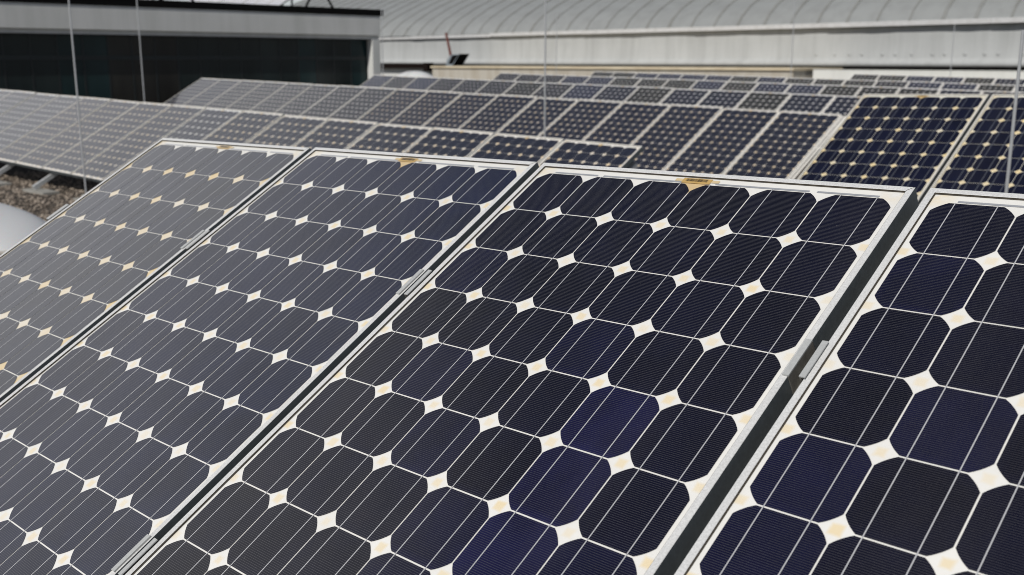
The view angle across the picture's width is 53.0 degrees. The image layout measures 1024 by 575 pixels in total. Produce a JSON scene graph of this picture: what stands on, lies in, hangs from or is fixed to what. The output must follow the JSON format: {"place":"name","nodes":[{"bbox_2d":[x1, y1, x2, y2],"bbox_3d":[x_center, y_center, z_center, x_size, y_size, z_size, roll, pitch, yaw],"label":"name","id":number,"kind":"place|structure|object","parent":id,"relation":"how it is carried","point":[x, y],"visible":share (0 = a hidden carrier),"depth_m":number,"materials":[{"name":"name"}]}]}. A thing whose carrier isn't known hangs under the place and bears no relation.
{"place":"outdoors","nodes":[
{"label":"outdoors","id":0,"kind":"place"},
{"bbox_2d":[0,65,977,220],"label":"gravel ground","id":1,"kind":"structure","parent":0,"point":[13,169],"depth_m":13.29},
{"bbox_2d":[0,203,46,254],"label":"rooflight dome","id":2,"kind":"structure","parent":1,"relation":"on","point":[17,225],"depth_m":8.44,"materials":[{"name":"white"}]},
{"bbox_2d":[0,170,99,220],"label":"gravel stones","id":3,"kind":"object","parent":1,"relation":"on","point":[66,195],"visible":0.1,"depth_m":12.85,"materials":[{"name":"gravel"}]},
{"bbox_2d":[68,0,86,196],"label":"lightning rod","id":4,"kind":"object","parent":1,"relation":"on","point":[77,100],"visible":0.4,"depth_m":11.72,"materials":[{"name":"metal"}]},
{"bbox_2d":[0,0,382,103],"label":"glazed building","id":5,"kind":"structure","parent":1,"relation":"on","point":[185,44],"depth_m":26.30,"materials":[{"name":"glass"}]},
{"bbox_2d":[2,33,32,91],"bbox_3d":[-11.433,-4.778,23.838,0.030,2.170,0.580,12,17,42],"label":"window pane","id":6,"kind":"structure","parent":5,"relation":"in","point":[18,72],"depth_m":23.74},
{"bbox_2d":[30,34,59,94],"bbox_3d":[-11.006,-4.875,24.276,0.030,2.170,0.580,12,17,42],"label":"window pane","id":7,"kind":"structure","parent":5,"relation":"in","point":[46,78],"depth_m":24.18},
{"bbox_2d":[56,34,85,96],"bbox_3d":[-10.578,-4.972,24.714,0.030,2.170,0.580,12,17,42],"label":"window pane","id":8,"kind":"structure","parent":5,"relation":"in","point":[64,43],"depth_m":24.62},
{"bbox_2d":[82,35,110,98],"bbox_3d":[-10.150,-5.070,25.152,0.030,2.170,0.580,12,17,42],"label":"window pane","id":9,"kind":"structure","parent":5,"relation":"in","point":[97,73],"depth_m":25.08,"materials":[{"name":"glass"}]},
{"bbox_2d":[107,35,134,100],"bbox_3d":[-9.723,-5.167,25.590,0.030,2.170,0.580,12,17,42],"label":"window pane","id":10,"kind":"structure","parent":5,"relation":"in","point":[121,72],"depth_m":25.52,"materials":[{"name":"glass"}]},
{"bbox_2d":[131,36,157,102],"bbox_3d":[-9.295,-5.264,26.029,0.030,2.170,0.580,12,17,42],"label":"window pane","id":11,"kind":"structure","parent":5,"relation":"in","point":[147,44],"depth_m":25.97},
{"bbox_2d":[155,36,178,103],"bbox_3d":[-8.867,-5.361,26.467,0.030,2.170,0.580,12,17,42],"label":"window pane","id":12,"kind":"structure","parent":5,"relation":"in","point":[167,70],"depth_m":26.39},
{"bbox_2d":[177,36,199,90],"bbox_3d":[-8.440,-5.458,26.905,0.030,2.170,0.580,12,17,42],"label":"window pane","id":13,"kind":"structure","parent":5,"relation":"in","point":[187,46],"depth_m":26.79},
{"bbox_2d":[199,37,220,78],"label":"window pane","id":14,"kind":"structure","parent":5,"relation":"in","point":[209,46],"depth_m":27.22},
{"bbox_2d":[220,37,240,79],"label":"window pane","id":15,"kind":"structure","parent":5,"relation":"in","point":[231,69],"depth_m":27.65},
{"bbox_2d":[241,37,260,80],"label":"window pane","id":16,"kind":"structure","parent":5,"relation":"in","point":[251,70],"depth_m":28.10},
{"bbox_2d":[260,38,279,81],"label":"window pane","id":17,"kind":"structure","parent":5,"relation":"in","point":[269,46],"depth_m":28.54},
{"bbox_2d":[280,38,298,82],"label":"window pane","id":18,"kind":"structure","parent":5,"relation":"in","point":[288,46],"depth_m":28.98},
{"bbox_2d":[298,38,316,83],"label":"window pane","id":19,"kind":"structure","parent":5,"relation":"in","point":[307,68],"depth_m":29.43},
{"bbox_2d":[316,39,333,84],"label":"window pane","id":20,"kind":"structure","parent":5,"relation":"in","point":[325,70],"depth_m":29.87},
{"bbox_2d":[334,39,350,85],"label":"window pane","id":21,"kind":"structure","parent":5,"relation":"in","point":[341,47],"depth_m":30.31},
{"bbox_2d":[351,39,366,85],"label":"window pane","id":22,"kind":"structure","parent":5,"relation":"in","point":[358,47],"depth_m":30.75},
{"bbox_2d":[0,97,637,200],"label":"mounting rack","id":23,"kind":"object","parent":1,"relation":"on","point":[36,188],"visible":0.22,"depth_m":12.72,"materials":[{"name":"metal"}]},
{"bbox_2d":[0,90,36,114],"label":"solar panel","id":24,"kind":"object","parent":23,"relation":"on","point":[12,100],"visible":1,"depth_m":15.96,"materials":[{"name":"grey"}]},
{"bbox_2d":[0,93,59,132],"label":"solar panel","id":25,"kind":"object","parent":23,"relation":"on","point":[21,110],"visible":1,"depth_m":15.35,"materials":[{"name":"grey"}]},
{"bbox_2d":[0,95,83,150],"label":"solar panel","id":26,"kind":"object","parent":23,"relation":"on","point":[18,130],"visible":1,"depth_m":14.72,"materials":[{"name":"grey"}]},
{"bbox_2d":[0,97,111,164],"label":"solar panel","id":27,"kind":"object","parent":23,"relation":"on","point":[34,139],"visible":0.98,"depth_m":14.08,"materials":[{"name":"grey"}]},
{"bbox_2d":[15,99,139,170],"bbox_3d":[-5.717,-2.036,13.566,0.801,0.042,1.592,13,47,42],"label":"solar panel","id":28,"kind":"object","parent":23,"relation":"on","point":[50,150],"visible":0.97,"depth_m":13.52,"materials":[{"name":"grey"}]},
{"bbox_2d":[42,102,171,176],"bbox_3d":[-5.117,-1.904,13.019,0.801,0.042,1.592,12,47,42],"label":"solar panel","id":29,"kind":"object","parent":23,"relation":"on","point":[106,137],"visible":0.98,"depth_m":12.98,"materials":[{"name":"grey"}]},
{"bbox_2d":[71,105,205,182],"bbox_3d":[-4.518,-1.771,12.472,0.801,0.042,1.592,12,47,42],"label":"solar panel","id":30,"kind":"object","parent":23,"relation":"on","point":[128,148],"visible":0.99,"depth_m":12.43,"materials":[{"name":"grey"}]},
{"bbox_2d":[102,108,242,180],"bbox_3d":[-3.920,-1.636,11.923,0.801,0.042,1.592,12,47,42],"label":"solar panel","id":31,"kind":"object","parent":23,"relation":"on","point":[204,123],"visible":0.38,"depth_m":12.14,"materials":[{"name":"grey"}]},
{"bbox_2d":[202,110,283,142],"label":"solar panel","id":32,"kind":"object","parent":23,"relation":"on","point":[245,126],"visible":0.37,"depth_m":11.60,"materials":[{"name":"grey"}]},
{"bbox_2d":[247,115,328,146],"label":"solar panel","id":33,"kind":"object","parent":23,"relation":"on","point":[289,130],"visible":0.37,"depth_m":11.07,"materials":[{"name":"grey"}]},
{"bbox_2d":[293,118,378,149],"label":"solar panel","id":34,"kind":"object","parent":23,"relation":"on","point":[337,133],"visible":0.27,"depth_m":10.54,"materials":[{"name":"grey"}]},
{"bbox_2d":[348,123,432,152],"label":"solar panel","id":35,"kind":"object","parent":23,"relation":"on","point":[384,137],"visible":0.32,"depth_m":10.01,"materials":[{"name":"grey"}]},
{"bbox_2d":[404,127,494,156],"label":"solar panel","id":36,"kind":"object","parent":23,"relation":"on","point":[449,142],"visible":0.23,"depth_m":9.47,"materials":[{"name":"grey"}]},
{"bbox_2d":[470,133,563,163],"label":"solar panel","id":37,"kind":"object","parent":23,"relation":"on","point":[503,146],"visible":0.24,"depth_m":8.94,"materials":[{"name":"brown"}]},
{"bbox_2d":[539,139,642,167],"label":"solar panel","id":38,"kind":"object","parent":23,"relation":"on","point":[576,152],"visible":0.21,"depth_m":8.39,"materials":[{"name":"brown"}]},
{"bbox_2d":[381,68,431,75],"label":"grey upstand","id":39,"kind":"object","parent":1,"relation":"on","point":[393,71],"visible":0.14,"depth_m":51.72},
{"bbox_2d":[381,63,432,70],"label":"dark beam","id":40,"kind":"structure","parent":39,"relation":"on","point":[425,66],"depth_m":50.60,"materials":[{"name":"black"}]},
{"bbox_2d":[46,204,828,574],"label":"mounting rack","id":41,"kind":"object","parent":1,"relation":"on","point":[802,362],"visible":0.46,"depth_m":1.61,"materials":[{"name":"metal"}]},
{"bbox_2d":[0,138,310,401],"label":"solar panel","id":42,"kind":"object","parent":41,"relation":"attached to","point":[73,272],"visible":1,"depth_m":2.75,"materials":[{"name":"glass"}]},
{"bbox_2d":[0,147,538,574],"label":"solar panel","id":43,"kind":"object","parent":41,"relation":"attached to","point":[161,405],"visible":1,"depth_m":2.09,"materials":[{"name":"glass"}]},
{"bbox_2d":[125,163,918,574],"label":"solar panel","id":44,"kind":"object","parent":41,"relation":"attached to","point":[557,369],"visible":1,"depth_m":1.60,"materials":[{"name":"glass"}]},
{"bbox_2d":[674,188,1023,574],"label":"solar panel","id":45,"kind":"object","parent":41,"relation":"attached to","point":[892,443],"visible":1,"depth_m":1.28,"materials":[{"name":"glass"}]},
{"bbox_2d":[445,32,468,65],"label":"vent pipe","id":46,"kind":"object","parent":1,"relation":"on","point":[456,59],"visible":1,"depth_m":51.55,"materials":[{"name":"metal"}]},
{"bbox_2d":[544,0,545,136],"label":"lightning rod","id":47,"kind":"object","parent":1,"relation":"on","point":[545,75],"visible":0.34,"depth_m":11.82,"materials":[{"name":"metal"}]},
{"bbox_2d":[424,94,845,178],"bbox_3d":[-2.021,-2.661,16.687,14.898,1.212,1.906,12,17,42],"label":"mounting rack","id":48,"kind":"object","parent":1,"relation":"on","point":[797,171],"visible":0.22,"depth_m":12.07,"materials":[{"name":"metal"}]},
{"bbox_2d":[163,78,220,104],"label":"solar panel","id":49,"kind":"object","parent":48,"relation":"on","point":[192,91],"visible":0.71,"depth_m":21.68,"materials":[{"name":"grey"}]},
{"bbox_2d":[184,79,241,106],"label":"solar panel","id":50,"kind":"object","parent":48,"relation":"on","point":[212,93],"visible":0.69,"depth_m":21.13,"materials":[{"name":"grey"}]},
{"bbox_2d":[205,80,264,108],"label":"solar panel","id":51,"kind":"object","parent":48,"relation":"on","point":[233,94],"visible":0.66,"depth_m":20.57,"materials":[{"name":"grey"}]},
{"bbox_2d":[226,81,287,110],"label":"solar panel","id":52,"kind":"object","parent":48,"relation":"on","point":[256,96],"visible":0.62,"depth_m":20.02,"materials":[{"name":"grey"}]},
{"bbox_2d":[250,83,312,112],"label":"solar panel","id":53,"kind":"object","parent":48,"relation":"on","point":[281,97],"visible":0.67,"depth_m":19.46,"materials":[{"name":"grey"}]},
{"bbox_2d":[275,84,338,115],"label":"solar panel","id":54,"kind":"object","parent":48,"relation":"on","point":[305,100],"visible":0.66,"depth_m":18.92,"materials":[{"name":"grey"}]},
{"bbox_2d":[300,85,367,117],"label":"solar panel","id":55,"kind":"object","parent":48,"relation":"on","point":[333,101],"visible":0.62,"depth_m":18.36,"materials":[{"name":"grey"}]},
{"bbox_2d":[328,87,396,119],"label":"solar panel","id":56,"kind":"object","parent":48,"relation":"on","point":[362,103],"visible":0.58,"depth_m":17.81,"materials":[{"name":"grey"}]},
{"bbox_2d":[357,89,428,123],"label":"solar panel","id":57,"kind":"object","parent":48,"relation":"on","point":[392,106],"visible":0.66,"depth_m":17.26,"materials":[{"name":"grey"}]},
{"bbox_2d":[388,90,462,126],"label":"solar panel","id":58,"kind":"object","parent":48,"relation":"on","point":[425,108],"visible":0.56,"depth_m":16.70,"materials":[{"name":"grey"}]},
{"bbox_2d":[422,93,497,128],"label":"solar panel","id":59,"kind":"object","parent":48,"relation":"on","point":[460,110],"visible":0.66,"depth_m":16.16,"materials":[{"name":"grey"}]},
{"bbox_2d":[459,94,537,133],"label":"solar panel","id":60,"kind":"object","parent":48,"relation":"on","point":[498,113],"visible":0.56,"depth_m":15.60,"materials":[{"name":"grey"}]},
{"bbox_2d":[498,97,578,135],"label":"solar panel","id":61,"kind":"object","parent":48,"relation":"on","point":[528,120],"visible":0.59,"depth_m":15.05,"materials":[{"name":"grey"}]},
{"bbox_2d":[539,99,623,140],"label":"solar panel","id":62,"kind":"object","parent":48,"relation":"on","point":[581,119],"visible":0.62,"depth_m":14.50,"materials":[{"name":"grey"}]},
{"bbox_2d":[583,102,670,144],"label":"solar panel","id":63,"kind":"object","parent":48,"relation":"on","point":[627,123],"visible":0.61,"depth_m":13.94,"materials":[{"name":"grey"}]},
{"bbox_2d":[632,104,723,170],"bbox_3d":[1.988,-1.914,13.265,0.801,0.043,1.592,13,47,42],"label":"solar panel","id":64,"kind":"object","parent":48,"relation":"on","point":[668,135],"visible":0.84,"depth_m":13.29,"materials":[{"name":"grey"}]},
{"bbox_2d":[664,108,779,173],"bbox_3d":[2.584,-1.773,12.716,0.801,0.043,1.592,13,47,42],"label":"solar panel","id":65,"kind":"object","parent":48,"relation":"on","point":[722,141],"visible":0.96,"depth_m":12.72,"materials":[{"name":"grey"}]},
{"bbox_2d":[723,111,841,178],"bbox_3d":[3.175,-1.637,12.161,0.801,0.043,1.592,13,47,42],"label":"solar panel","id":66,"kind":"object","parent":48,"relation":"on","point":[783,144],"visible":0.86,"depth_m":12.18,"materials":[{"name":"grey"}]},
{"bbox_2d":[430,66,842,79],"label":"tan ledge","id":67,"kind":"object","parent":1,"relation":"on","point":[480,72],"visible":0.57,"depth_m":42.47,"materials":[{"name":"concrete"}]},
{"bbox_2d":[289,0,1023,71],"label":"vaulted hall","id":68,"kind":"structure","parent":1,"relation":"on","point":[697,33],"depth_m":43.54,"materials":[{"name":"grey"}]},
{"bbox_2d":[502,83,835,112],"bbox_3d":[1.244,-3.419,20.077,14.832,1.223,1.927,12,17,42],"label":"mounting rack","id":69,"kind":"object","parent":1,"relation":"on","point":[710,91],"visible":0.06,"depth_m":18.51,"materials":[{"name":"metal"}]},
{"bbox_2d":[360,75,394,87],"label":"solar panel","id":70,"kind":"object","parent":69,"relation":"on","point":[380,81],"visible":0.41,"depth_m":25.17,"materials":[{"name":"grey"}]},
{"bbox_2d":[381,76,416,88],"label":"solar panel","id":71,"kind":"object","parent":69,"relation":"on","point":[399,82],"visible":0.38,"depth_m":24.64,"materials":[{"name":"grey"}]},
{"bbox_2d":[403,77,439,89],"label":"solar panel","id":72,"kind":"object","parent":69,"relation":"on","point":[421,83],"visible":0.38,"depth_m":24.07,"materials":[{"name":"grey"}]},
{"bbox_2d":[427,78,464,91],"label":"solar panel","id":73,"kind":"object","parent":69,"relation":"on","point":[446,84],"visible":0.39,"depth_m":23.52,"materials":[{"name":"grey"}]},
{"bbox_2d":[450,79,490,92],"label":"solar panel","id":74,"kind":"object","parent":69,"relation":"on","point":[470,85],"visible":0.36,"depth_m":22.97,"materials":[{"name":"grey"}]},
{"bbox_2d":[476,80,517,94],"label":"solar panel","id":75,"kind":"object","parent":69,"relation":"on","point":[496,87],"visible":0.38,"depth_m":22.41,"materials":[{"name":"grey"}]},
{"bbox_2d":[503,81,543,95],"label":"solar panel","id":76,"kind":"object","parent":69,"relation":"on","point":[521,88],"visible":0.38,"depth_m":21.86,"materials":[{"name":"grey"}]},
{"bbox_2d":[531,82,574,97],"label":"solar panel","id":77,"kind":"object","parent":69,"relation":"on","point":[556,90],"visible":0.32,"depth_m":21.29,"materials":[{"name":"grey"}]},
{"bbox_2d":[561,84,606,99],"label":"solar panel","id":78,"kind":"object","parent":69,"relation":"on","point":[584,91],"visible":0.38,"depth_m":20.75,"materials":[{"name":"blue"}]},
{"bbox_2d":[592,85,639,101],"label":"solar panel","id":79,"kind":"object","parent":69,"relation":"on","point":[615,93],"visible":0.37,"depth_m":20.20,"materials":[{"name":"glass"}]},
{"bbox_2d":[624,86,674,103],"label":"solar panel","id":80,"kind":"object","parent":69,"relation":"on","point":[646,94],"visible":0.35,"depth_m":19.64,"materials":[{"name":"grey"}]},
{"bbox_2d":[660,88,710,104],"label":"solar panel","id":81,"kind":"object","parent":69,"relation":"on","point":[685,96],"visible":0.3,"depth_m":19.10,"materials":[{"name":"blue"}]},
{"bbox_2d":[698,90,749,107],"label":"solar panel","id":82,"kind":"object","parent":69,"relation":"on","point":[726,98],"visible":0.38,"depth_m":18.54,"materials":[{"name":"blue"}]},
{"bbox_2d":[736,91,791,110],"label":"solar panel","id":83,"kind":"object","parent":69,"relation":"on","point":[756,100],"visible":0.42,"depth_m":17.98,"materials":[{"name":"glass"}]},
{"bbox_2d":[777,93,835,112],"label":"solar panel","id":84,"kind":"object","parent":69,"relation":"on","point":[812,103],"visible":0.38,"depth_m":17.44,"materials":[{"name":"blue"}]},
{"bbox_2d":[815,95,861,150],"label":"solar panel","id":85,"kind":"object","parent":69,"relation":"on","point":[842,105],"visible":0.27,"depth_m":16.99,"materials":[{"name":"blue"}]},
{"bbox_2d":[516,77,982,93],"bbox_3d":[4.349,-4.139,23.302,14.832,1.235,1.947,12,17,42],"label":"mounting rack","id":86,"kind":"object","parent":1,"relation":"on","point":[784,92],"visible":0.09,"depth_m":22.62,"materials":[{"name":"metal"}]},
{"bbox_2d":[559,75,590,83],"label":"solar panel","id":87,"kind":"object","parent":86,"relation":"on","point":[574,79],"visible":0.21,"depth_m":26.79,"materials":[{"name":"glass"}]},
{"bbox_2d":[583,76,615,84],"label":"solar panel","id":88,"kind":"object","parent":86,"relation":"on","point":[599,80],"visible":0.23,"depth_m":26.25,"materials":[{"name":"glass"}]},
{"bbox_2d":[608,77,641,85],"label":"solar panel","id":89,"kind":"object","parent":86,"relation":"on","point":[625,81],"visible":0.23,"depth_m":25.69,"materials":[{"name":"grey"}]},
{"bbox_2d":[635,78,668,86],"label":"solar panel","id":90,"kind":"object","parent":86,"relation":"on","point":[649,82],"visible":0.23,"depth_m":25.14,"materials":[{"name":"grey"}]},
{"bbox_2d":[662,79,697,88],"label":"solar panel","id":91,"kind":"object","parent":86,"relation":"on","point":[680,83],"visible":0.28,"depth_m":24.57,"materials":[{"name":"grey"}]},
{"bbox_2d":[690,80,727,90],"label":"solar panel","id":92,"kind":"object","parent":86,"relation":"on","point":[711,85],"visible":0.13,"depth_m":24.02,"materials":[{"name":"blue"}]},
{"bbox_2d":[720,81,758,91],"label":"solar panel","id":93,"kind":"object","parent":86,"relation":"on","point":[738,86],"visible":0.23,"depth_m":23.48,"materials":[{"name":"grey"}]},
{"bbox_2d":[752,82,791,92],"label":"solar panel","id":94,"kind":"object","parent":86,"relation":"on","point":[770,87],"visible":0.22,"depth_m":22.92,"materials":[{"name":"blue"}]},
{"bbox_2d":[785,84,825,93],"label":"solar panel","id":95,"kind":"object","parent":86,"relation":"on","point":[805,88],"visible":0.22,"depth_m":22.38,"materials":[{"name":"blue"}]},
{"bbox_2d":[819,85,861,95],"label":"solar panel","id":96,"kind":"object","parent":86,"relation":"on","point":[845,90],"visible":0.26,"depth_m":21.81,"materials":[{"name":"grey"}]},
{"bbox_2d":[855,86,899,95],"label":"solar panel","id":97,"kind":"object","parent":86,"relation":"on","point":[875,90],"visible":0.2,"depth_m":21.31,"materials":[{"name":"grey"}]},
{"bbox_2d":[897,87,940,93],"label":"solar panel","id":98,"kind":"object","parent":86,"relation":"on","point":[916,91],"visible":0.14,"depth_m":20.77,"materials":[{"name":"grey"}]},
{"bbox_2d":[938,89,982,93],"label":"solar panel","id":99,"kind":"object","parent":86,"relation":"on","point":[947,91],"visible":0.09,"depth_m":20.24,"materials":[{"name":"grey"}]},
{"bbox_3d":[7.196,-4.745,25.999,14.832,1.250,1.973,12,17,42],"label":"mounting rack","id":100,"kind":"object","parent":1,"relation":"on","visible":0},
{"bbox_2d":[812,78,845,84],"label":"solar panel","id":101,"kind":"object","parent":100,"relation":"on","point":[818,81],"visible":0.19,"depth_m":26.20,"materials":[{"name":"grey"}]},
{"bbox_2d":[874,80,909,87],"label":"solar panel","id":102,"kind":"object","parent":100,"relation":"on","point":[885,83],"visible":0.17,"depth_m":25.10,"materials":[{"name":"grey"}]},
{"bbox_2d":[906,81,943,88],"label":"solar panel","id":103,"kind":"object","parent":100,"relation":"on","point":[929,85],"visible":0.28,"depth_m":24.54,"materials":[{"name":"blue"}]},
{"bbox_2d":[940,83,978,89],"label":"solar panel","id":104,"kind":"object","parent":100,"relation":"on","point":[963,86],"visible":0.12,"depth_m":23.99,"materials":[{"name":"blue"}]},
{"bbox_2d":[976,84,1015,90],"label":"solar panel","id":105,"kind":"object","parent":100,"relation":"on","point":[992,87],"visible":0.16,"depth_m":23.45,"materials":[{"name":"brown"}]},
{"bbox_3d":[2.286,-0.235,5.535,1.992,1.302,2.179,12,17,42],"label":"mounting rack","id":106,"kind":"object","parent":1,"relation":"on","visible":0},
{"bbox_2d":[797,94,989,204],"bbox_3d":[2.166,-0.722,6.155,0.801,0.043,1.592,10,46,43],"label":"solar panel","id":107,"kind":"object","parent":106,"relation":"on","point":[909,140],"visible":0.59,"depth_m":6.27,"materials":[{"name":"blue"}]},
{"bbox_2d":[931,94,1023,193],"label":"solar panel","id":108,"kind":"object","parent":106,"relation":"on","point":[978,160],"visible":0.49,"depth_m":5.83,"materials":[{"name":"blue"}]},
{"bbox_2d":[1004,30,1023,192],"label":"lightning rod","id":109,"kind":"object","parent":106,"relation":"on","point":[1014,115],"visible":0.15,"depth_m":4.29,"materials":[{"name":"metal"}]},
{"bbox_3d":[12.553,-5.031,27.446,8.253,1.181,1.851,12,17,42],"label":"mounting rack","id":110,"kind":"object","parent":1,"relation":"on","visible":0},
{"bbox_2d":[962,77,995,83],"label":"solar panel","id":111,"kind":"object","parent":110,"relation":"on","point":[981,80],"visible":0.22,"depth_m":28.16,"materials":[{"name":"grey"}]},
{"bbox_2d":[813,69,1023,79],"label":"white parapet","id":112,"kind":"structure","parent":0,"point":[833,74],"depth_m":34.56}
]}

